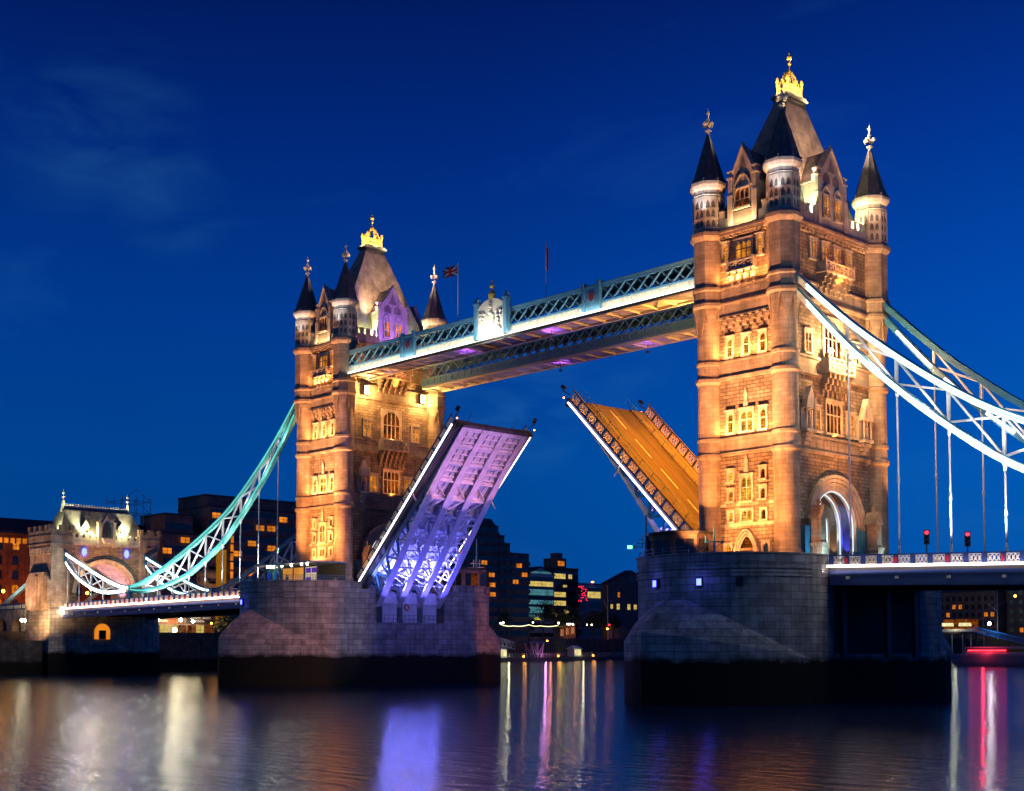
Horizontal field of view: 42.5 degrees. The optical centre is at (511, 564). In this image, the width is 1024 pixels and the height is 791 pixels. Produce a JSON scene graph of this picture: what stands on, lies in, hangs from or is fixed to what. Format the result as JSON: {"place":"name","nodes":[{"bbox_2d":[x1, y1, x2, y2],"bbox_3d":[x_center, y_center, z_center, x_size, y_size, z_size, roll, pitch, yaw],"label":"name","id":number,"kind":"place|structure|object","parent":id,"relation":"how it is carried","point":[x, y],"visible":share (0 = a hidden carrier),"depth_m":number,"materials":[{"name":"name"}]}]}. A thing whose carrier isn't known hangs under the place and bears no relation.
{"place":"outdoors","nodes":[
{"label":"outdoors","id":0,"kind":"place"},
{"bbox_2d":[0,640,42,675],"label":"river terrace","id":1,"kind":"structure","parent":0,"point":[21,657],"depth_m":270.21,"materials":[{"name":"stone"}]},
{"bbox_2d":[140,494,295,632],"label":"hotel building","id":2,"kind":"structure","parent":0,"point":[191,520],"depth_m":346.78,"materials":[{"name":"concrete"}]},
{"bbox_2d":[0,659,1023,790],"bbox_3d":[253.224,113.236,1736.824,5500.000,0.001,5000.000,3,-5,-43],"label":"river water","id":3,"kind":"structure","parent":0,"point":[575,725],"depth_m":87.46,"materials":[{"name":"grey liquid"}]},
{"bbox_2d":[24,489,161,674],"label":"gatehouse","id":4,"kind":"object","parent":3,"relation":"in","point":[115,544],"visible":0.9,"depth_m":280.68,"materials":[{"name":"stone"}]},
{"bbox_2d":[218,580,500,686],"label":"river pier","id":5,"kind":"structure","parent":3,"relation":"in","point":[302,633],"depth_m":199.12,"materials":[{"name":"stone"}]},
{"bbox_2d":[240,574,345,581],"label":"pier railing","id":6,"kind":"object","parent":5,"relation":"on","point":[244,579],"visible":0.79,"depth_m":197.24,"materials":[{"name":"black metal"}]},
{"bbox_2d":[254,560,347,580],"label":"visitor kiosk","id":7,"kind":"object","parent":5,"relation":"on","point":[313,568],"visible":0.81,"depth_m":203.42,"materials":[{"name":"metal"}]},
{"bbox_2d":[293,214,446,592],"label":"bridge tower","id":8,"kind":"structure","parent":5,"relation":"on","point":[364,446],"depth_m":211.19,"materials":[{"name":"stone"}]},
{"bbox_2d":[63,403,295,602],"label":"suspension chain","id":9,"kind":"object","parent":8,"relation":"hanging from","point":[270,458],"visible":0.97,"depth_m":234.10,"materials":[{"name":"green paint"}]},
{"bbox_2d":[61,590,239,619],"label":"side span","id":10,"kind":"object","parent":9,"relation":"hanging from","point":[191,605],"visible":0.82,"depth_m":250.43,"materials":[{"name":"metal"}]},
{"bbox_2d":[143,533,295,596],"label":"suspension chain","id":11,"kind":"object","parent":8,"relation":"hanging from","point":[272,555],"visible":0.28,"depth_m":263.75,"materials":[{"name":"teal paint"}]},
{"bbox_2d":[311,476,317,494],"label":"window","id":12,"kind":"structure","parent":8,"relation":"in","point":[315,479],"depth_m":210.98,"materials":[{"name":"stone"}]},
{"bbox_2d":[311,354,317,371],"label":"window","id":13,"kind":"structure","parent":8,"relation":"in","point":[314,357],"depth_m":212.64,"materials":[{"name":"stone"}]},
{"bbox_2d":[312,422,318,439],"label":"window","id":14,"kind":"structure","parent":8,"relation":"in","point":[315,425],"depth_m":211.50,"materials":[{"name":"stone"}]},
{"bbox_2d":[317,547,326,557],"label":"window","id":15,"kind":"structure","parent":8,"relation":"in","point":[322,550],"depth_m":208.62,"materials":[{"name":"stone"}]},
{"bbox_2d":[318,522,326,543],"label":"window","id":16,"kind":"structure","parent":8,"relation":"in","point":[322,525],"depth_m":208.88,"materials":[{"name":"stone"}]},
{"bbox_2d":[318,474,327,493],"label":"window","id":17,"kind":"structure","parent":8,"relation":"in","point":[323,479],"depth_m":209.29,"materials":[{"name":"stone"}]},
{"bbox_2d":[320,421,326,438],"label":"window","id":18,"kind":"structure","parent":8,"relation":"in","point":[324,423],"depth_m":209.85,"materials":[{"name":"stone"}]},
{"bbox_2d":[318,351,329,368],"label":"window","id":19,"kind":"structure","parent":8,"relation":"in","point":[323,357],"depth_m":210.67,"materials":[{"name":"glass"}]},
{"bbox_2d":[328,473,334,492],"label":"window","id":20,"kind":"structure","parent":8,"relation":"in","point":[331,476],"depth_m":207.81,"materials":[{"name":"stone"}]},
{"bbox_2d":[329,419,334,436],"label":"window","id":21,"kind":"structure","parent":8,"relation":"in","point":[332,422],"depth_m":208.12,"materials":[{"name":"stone"}]},
{"bbox_2d":[362,418,371,437],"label":"window","id":22,"kind":"structure","parent":8,"relation":"in","point":[366,423],"depth_m":208.93,"materials":[{"name":"glass"}]},
{"bbox_2d":[369,472,378,493],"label":"window","id":23,"kind":"structure","parent":8,"relation":"in","point":[373,480],"depth_m":209.44,"materials":[{"name":"glass"}]},
{"bbox_2d":[380,408,402,440],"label":"window","id":24,"kind":"structure","parent":8,"relation":"in","point":[391,420],"depth_m":212.48,"materials":[{"name":"stone"}]},
{"bbox_2d":[382,468,400,495],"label":"window","id":25,"kind":"structure","parent":8,"relation":"in","point":[390,477],"depth_m":211.91,"materials":[{"name":"stone"}]},
{"bbox_2d":[403,476,413,495],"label":"window","id":26,"kind":"structure","parent":8,"relation":"in","point":[407,480],"depth_m":214.17,"materials":[{"name":"stone"}]},
{"bbox_2d":[410,425,419,443],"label":"window","id":27,"kind":"structure","parent":8,"relation":"in","point":[414,429],"depth_m":215.72,"materials":[{"name":"glass"}]},
{"bbox_2d":[355,405,536,608],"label":"bascule leaf","id":28,"kind":"object","parent":8,"relation":"attached to","point":[435,524],"visible":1,"depth_m":200.32,"materials":[{"name":"metal"}]},
{"bbox_2d":[442,567,488,593],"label":"control cabin","id":29,"kind":"object","parent":5,"relation":"on","point":[470,576],"visible":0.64,"depth_m":217.80,"materials":[{"name":"stone"}]},
{"bbox_2d":[501,638,623,661],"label":"pontoon","id":30,"kind":"object","parent":3,"relation":"on","point":[509,658],"visible":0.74,"depth_m":524.80,"materials":[{"name":"paint"}]},
{"bbox_2d":[520,640,547,656],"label":"linkspan frame","id":31,"kind":"object","parent":30,"relation":"on","point":[532,647],"visible":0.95,"depth_m":514.02,"materials":[{"name":"purple paint"}]},
{"bbox_2d":[566,645,582,656],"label":"pier kiosk","id":32,"kind":"object","parent":30,"relation":"on","point":[574,649],"visible":0.81,"depth_m":542.08,"materials":[{"name":"beige paint"}]},
{"bbox_2d":[624,551,951,705],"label":"river pier","id":33,"kind":"structure","parent":3,"relation":"in","point":[740,628],"depth_m":137.45,"materials":[{"name":"stone"}]},
{"bbox_2d":[627,515,648,556],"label":"signal mast","id":34,"kind":"object","parent":33,"relation":"on","point":[646,539],"visible":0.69,"depth_m":151.48,"materials":[{"name":"black metal"}]},
{"bbox_2d":[639,546,703,556],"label":"pier railing","id":35,"kind":"object","parent":33,"relation":"on","point":[666,551],"visible":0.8,"depth_m":141.15,"materials":[{"name":"black metal"}]},
{"bbox_2d":[644,530,712,555],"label":"control cabin","id":36,"kind":"object","parent":33,"relation":"on","point":[678,540],"visible":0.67,"depth_m":147.49,"materials":[{"name":"brick"}]},
{"bbox_2d":[655,540,661,554],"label":"window","id":37,"kind":"structure","parent":36,"relation":"in","point":[658,543],"depth_m":148.77,"materials":[{"name":"black glass"}]},
{"bbox_2d":[663,539,669,553],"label":"window","id":38,"kind":"structure","parent":36,"relation":"in","point":[666,542],"depth_m":147.94,"materials":[{"name":"black glass"}]},
{"bbox_2d":[676,539,683,552],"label":"window","id":39,"kind":"structure","parent":36,"relation":"in","point":[679,542],"depth_m":147.14,"materials":[{"name":"black glass"}]},
{"bbox_2d":[686,538,693,552],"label":"window","id":40,"kind":"structure","parent":36,"relation":"in","point":[689,542],"depth_m":146.96,"materials":[{"name":"black glass"}]},
{"bbox_2d":[705,528,723,551],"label":"signal post","id":41,"kind":"object","parent":33,"relation":"on","point":[714,546],"visible":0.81,"depth_m":143.92,"materials":[{"name":"grey metal"}]},
{"bbox_2d":[690,52,891,564],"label":"bridge tower","id":42,"kind":"structure","parent":33,"relation":"on","point":[772,457],"depth_m":151.64,"materials":[{"name":"stone"}]},
{"bbox_2d":[348,257,693,379],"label":"walkway","id":43,"kind":"structure","parent":42,"relation":"attached to","point":[489,326],"depth_m":178.01,"materials":[{"name":"blue paint"}]},
{"bbox_2d":[443,262,457,320],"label":"flagpole","id":44,"kind":"object","parent":43,"relation":"attached to","point":[451,271],"visible":1,"depth_m":188.41,"materials":[{"name":"white paint"}]},
{"bbox_2d":[421,303,696,392],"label":"walkway","id":45,"kind":"structure","parent":42,"relation":"attached to","point":[651,336],"depth_m":193.46,"materials":[{"name":"blue paint"}]},
{"bbox_2d":[561,385,698,531],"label":"bascule leaf","id":46,"kind":"object","parent":42,"relation":"attached to","point":[646,455],"visible":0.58,"depth_m":170.38,"materials":[{"name":"metal"}]},
{"bbox_2d":[720,240,730,265],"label":"window","id":47,"kind":"structure","parent":42,"relation":"in","point":[725,245],"depth_m":152.89,"materials":[{"name":"stone"}]},
{"bbox_2d":[723,542,732,551],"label":"window","id":48,"kind":"structure","parent":42,"relation":"in","point":[727,547],"depth_m":150.89,"materials":[{"name":"stone"}]},
{"bbox_2d":[724,334,734,359],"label":"window","id":49,"kind":"structure","parent":42,"relation":"in","point":[729,340],"depth_m":151.85,"materials":[{"name":"stone"}]},
{"bbox_2d":[724,409,735,435],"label":"window","id":50,"kind":"structure","parent":42,"relation":"in","point":[730,414],"depth_m":151.37,"materials":[{"name":"stone"}]},
{"bbox_2d":[725,468,735,483],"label":"window","id":51,"kind":"structure","parent":42,"relation":"in","point":[730,471],"depth_m":150.93,"materials":[{"name":"stone"}]},
{"bbox_2d":[725,487,735,503],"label":"window","id":52,"kind":"structure","parent":42,"relation":"in","point":[731,491],"depth_m":150.78,"materials":[{"name":"stone"}]},
{"bbox_2d":[725,509,735,523],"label":"window","id":53,"kind":"structure","parent":42,"relation":"in","point":[731,514],"depth_m":150.67,"materials":[{"name":"stone"}]},
{"bbox_2d":[732,234,753,260],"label":"window","id":54,"kind":"structure","parent":42,"relation":"in","point":[743,246],"depth_m":151.08,"materials":[{"name":"glass"}]},
{"bbox_2d":[740,331,751,356],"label":"window","id":55,"kind":"structure","parent":42,"relation":"in","point":[745,336],"depth_m":150.21,"materials":[{"name":"stone"}]},
{"bbox_2d":[737,406,754,433],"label":"window","id":56,"kind":"structure","parent":42,"relation":"in","point":[746,414],"depth_m":149.64,"materials":[{"name":"stone"}]},
{"bbox_2d":[738,472,754,502],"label":"window","id":57,"kind":"structure","parent":42,"relation":"in","point":[746,480],"depth_m":149.28,"materials":[{"name":"stone"}]},
{"bbox_2d":[734,529,758,550],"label":"doorway","id":58,"kind":"structure","parent":42,"relation":"in","point":[743,540],"depth_m":148.99,"materials":[{"name":"stone"}]},
{"bbox_2d":[739,507,754,522],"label":"window","id":59,"kind":"structure","parent":42,"relation":"in","point":[746,514],"depth_m":149.06,"materials":[{"name":"stone"}]},
{"bbox_2d":[754,230,764,256],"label":"window","id":60,"kind":"structure","parent":42,"relation":"in","point":[760,236],"depth_m":149.35,"materials":[{"name":"stone"}]},
{"bbox_2d":[756,327,767,353],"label":"window","id":61,"kind":"structure","parent":42,"relation":"in","point":[763,332],"depth_m":148.52,"materials":[{"name":"stone"}]},
{"bbox_2d":[757,464,767,480],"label":"window","id":62,"kind":"structure","parent":42,"relation":"in","point":[763,468],"depth_m":147.72,"materials":[{"name":"stone"}]},
{"bbox_2d":[757,483,767,500],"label":"window","id":63,"kind":"structure","parent":42,"relation":"in","point":[763,488],"depth_m":147.61,"materials":[{"name":"stone"}]},
{"bbox_2d":[757,404,768,430],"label":"window","id":64,"kind":"structure","parent":42,"relation":"in","point":[762,409],"depth_m":148.08,"materials":[{"name":"stone"}]},
{"bbox_2d":[758,506,768,520],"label":"window","id":65,"kind":"structure","parent":42,"relation":"in","point":[763,511],"depth_m":147.47,"materials":[{"name":"stone"}]},
{"bbox_2d":[761,540,770,551],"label":"window","id":66,"kind":"structure","parent":42,"relation":"in","point":[765,544],"depth_m":147.07,"materials":[{"name":"stone"}]},
{"bbox_2d":[803,327,814,354],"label":"window","id":67,"kind":"structure","parent":42,"relation":"in","point":[807,332],"depth_m":149.32,"materials":[{"name":"stone"}]},
{"bbox_2d":[808,235,818,260],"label":"window","id":68,"kind":"structure","parent":42,"relation":"in","point":[812,241],"depth_m":150.78,"materials":[{"name":"stone"}]},
{"bbox_2d":[811,404,822,433],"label":"window","id":69,"kind":"structure","parent":42,"relation":"in","point":[818,411],"depth_m":150.08,"materials":[{"name":"stone"}]},
{"bbox_2d":[820,240,830,263],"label":"window","id":70,"kind":"structure","parent":42,"relation":"in","point":[824,245],"depth_m":152.52,"materials":[{"name":"stone"}]},
{"bbox_2d":[821,316,842,362],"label":"window","id":71,"kind":"structure","parent":42,"relation":"in","point":[828,341],"depth_m":152.78,"materials":[{"name":"stone"}]},
{"bbox_2d":[824,398,843,437],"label":"window","id":72,"kind":"structure","parent":42,"relation":"in","point":[833,412],"depth_m":152.22,"materials":[{"name":"stone"}]},
{"bbox_2d":[832,244,842,268],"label":"window","id":73,"kind":"structure","parent":42,"relation":"in","point":[836,249],"depth_m":154.24,"materials":[{"name":"stone"}]},
{"bbox_2d":[843,248,853,270],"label":"window","id":74,"kind":"structure","parent":42,"relation":"in","point":[847,253],"depth_m":155.87,"materials":[{"name":"stone"}]},
{"bbox_2d":[845,411,857,439],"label":"window","id":75,"kind":"structure","parent":42,"relation":"in","point":[852,414],"depth_m":154.89,"materials":[{"name":"stone"}]},
{"bbox_2d":[796,272,1023,554],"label":"suspension chain","id":76,"kind":"object","parent":42,"relation":"hanging from","point":[883,374],"visible":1,"depth_m":134.90,"materials":[{"name":"paint"}]},
{"bbox_2d":[884,302,1023,561],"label":"suspension chain","id":77,"kind":"object","parent":42,"relation":"hanging from","point":[943,355],"visible":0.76,"depth_m":151.85,"materials":[{"name":"teal paint"}]},
{"bbox_2d":[827,550,1023,590],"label":"side span","id":78,"kind":"object","parent":33,"relation":"attached to","point":[983,574],"visible":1,"depth_m":132.80,"materials":[{"name":"metal"}]},
{"bbox_2d":[923,529,929,561],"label":"traffic light","id":79,"kind":"object","parent":78,"relation":"on","point":[926,538],"visible":0.96,"depth_m":135.93,"materials":[{"name":"paint"}]},
{"bbox_2d":[964,531,970,551],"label":"traffic light","id":80,"kind":"object","parent":78,"relation":"on","point":[967,538],"visible":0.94,"depth_m":132.63,"materials":[{"name":"paint"}]},
{"bbox_2d":[942,619,985,653],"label":"terrace deck","id":81,"kind":"structure","parent":3,"relation":"in","point":[954,626],"depth_m":557.41,"materials":[{"name":"wood"}]},
{"bbox_2d":[960,632,979,653],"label":"landing dolphin","id":82,"kind":"object","parent":3,"relation":"in","point":[963,633],"visible":0.58,"depth_m":489.95,"materials":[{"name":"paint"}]},
{"bbox_2d":[973,627,1023,643],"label":"gangway","id":83,"kind":"object","parent":82,"relation":"on","point":[997,636],"visible":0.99,"depth_m":480.46,"materials":[{"name":"metal"}]},
{"bbox_2d":[951,595,1023,665],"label":"tour boat","id":84,"kind":"object","parent":3,"relation":"on","point":[993,656],"visible":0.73,"depth_m":389.48,"materials":[{"name":"metal"}]},
{"bbox_2d":[0,634,1023,671],"bbox_3d":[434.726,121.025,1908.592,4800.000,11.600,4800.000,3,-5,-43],"label":"embankment","id":85,"kind":"structure","parent":0,"point":[181,653],"depth_m":314.32,"materials":[{"name":"stone"}]},
{"bbox_2d":[0,583,108,630],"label":"approach viaduct","id":86,"kind":"object","parent":85,"relation":"on","point":[12,616],"visible":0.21,"depth_m":294.12,"materials":[{"name":"stone"}]},
{"bbox_2d":[0,517,146,604],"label":"warehouse","id":87,"kind":"structure","parent":85,"relation":"on","point":[14,559],"depth_m":317.24,"materials":[{"name":"red brick"}]},
{"bbox_2d":[106,489,151,526],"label":"scaffolded tower","id":88,"kind":"structure","parent":85,"relation":"on","point":[136,504],"depth_m":344.97,"materials":[{"name":"metal"}]},
{"bbox_2d":[159,616,214,632],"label":"riverside cafe","id":89,"kind":"structure","parent":85,"relation":"on","point":[201,625],"depth_m":314.72,"materials":[{"name":"brick"}]},
{"bbox_2d":[212,616,234,630],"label":"riverside tree","id":90,"kind":"object","parent":85,"relation":"on","point":[223,622],"visible":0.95,"depth_m":318.60,"materials":[{"name":"green plant"}]},
{"bbox_2d":[450,518,529,637],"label":"hotel building","id":91,"kind":"structure","parent":85,"relation":"on","point":[507,578],"depth_m":524.95,"materials":[{"name":"concrete"}]},
{"bbox_2d":[493,607,511,626],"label":"riverside tree","id":92,"kind":"object","parent":85,"relation":"on","point":[505,616],"visible":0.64,"depth_m":522.46,"materials":[{"name":"green plant"}]},
{"bbox_2d":[0,631,1020,639],"bbox_3d":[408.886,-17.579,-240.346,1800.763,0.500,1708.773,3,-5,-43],"label":"river wall coping","id":93,"kind":"object","parent":85,"relation":"on","point":[23,632],"visible":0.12,"depth_m":512.17,"materials":[{"name":"stone"}]},
{"bbox_2d":[529,566,555,637],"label":"glass office","id":94,"kind":"structure","parent":85,"relation":"on","point":[541,584],"depth_m":597.24,"materials":[{"name":"glass"}]},
{"bbox_2d":[529,581,552,586],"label":"window","id":95,"kind":"structure","parent":94,"relation":"in","point":[532,583],"depth_m":597.66,"materials":[{"name":"glass"}]},
{"bbox_2d":[529,589,552,595],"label":"window","id":96,"kind":"structure","parent":94,"relation":"in","point":[532,591],"depth_m":597.08,"materials":[{"name":"glass"}]},
{"bbox_2d":[532,599,562,637],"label":"riverside tree","id":97,"kind":"object","parent":85,"relation":"on","point":[548,610],"visible":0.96,"depth_m":564.80,"materials":[{"name":"green plant"}]},
{"bbox_2d":[552,620,576,637],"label":"garden pavilion","id":98,"kind":"structure","parent":85,"relation":"on","point":[563,630],"depth_m":571.77,"materials":[{"name":"brick"}]},
{"bbox_2d":[552,604,585,629],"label":"riverside tree","id":99,"kind":"object","parent":85,"relation":"on","point":[564,617],"visible":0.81,"depth_m":581.23,"materials":[{"name":"green plant"}]},
{"bbox_2d":[578,608,606,638],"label":"riverside tree","id":100,"kind":"object","parent":85,"relation":"on","point":[592,619],"visible":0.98,"depth_m":589.96,"materials":[{"name":"green plant"}]},
{"bbox_2d":[603,613,623,638],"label":"riverside tree","id":101,"kind":"object","parent":85,"relation":"on","point":[613,622],"visible":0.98,"depth_m":601.59,"materials":[{"name":"green plant"}]},
{"bbox_2d":[0,0,1023,583],"label":"sky","id":102,"kind":"structure","parent":0,"point":[172,172],"materials":[{"name":"blue"}]},
{"bbox_2d":[544,553,578,637],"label":"office block","id":103,"kind":"structure","parent":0,"point":[565,586],"depth_m":613.14,"materials":[{"name":"grey glass"}]},
{"bbox_2d":[578,581,601,638],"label":"shop building","id":104,"kind":"structure","parent":0,"point":[589,596],"depth_m":637.58,"materials":[{"name":"metal"}]},
{"bbox_2d":[588,592,600,597],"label":"window","id":105,"kind":"structure","parent":104,"relation":"in","point":[590,594],"depth_m":640.57,"materials":[{"name":"glass"}]},
{"bbox_2d":[601,570,637,638],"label":"gabled building","id":106,"kind":"structure","parent":0,"point":[623,594],"depth_m":615.38,"materials":[{"name":"brick"}]},
{"bbox_2d":[941,591,1006,637],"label":"warehouse","id":107,"kind":"structure","parent":0,"point":[965,604],"depth_m":583.47,"materials":[{"name":"brick"}]},
{"bbox_2d":[1006,591,1023,637],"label":"warehouse","id":108,"kind":"structure","parent":0,"point":[1015,614],"depth_m":576.78,"materials":[{"name":"concrete"}]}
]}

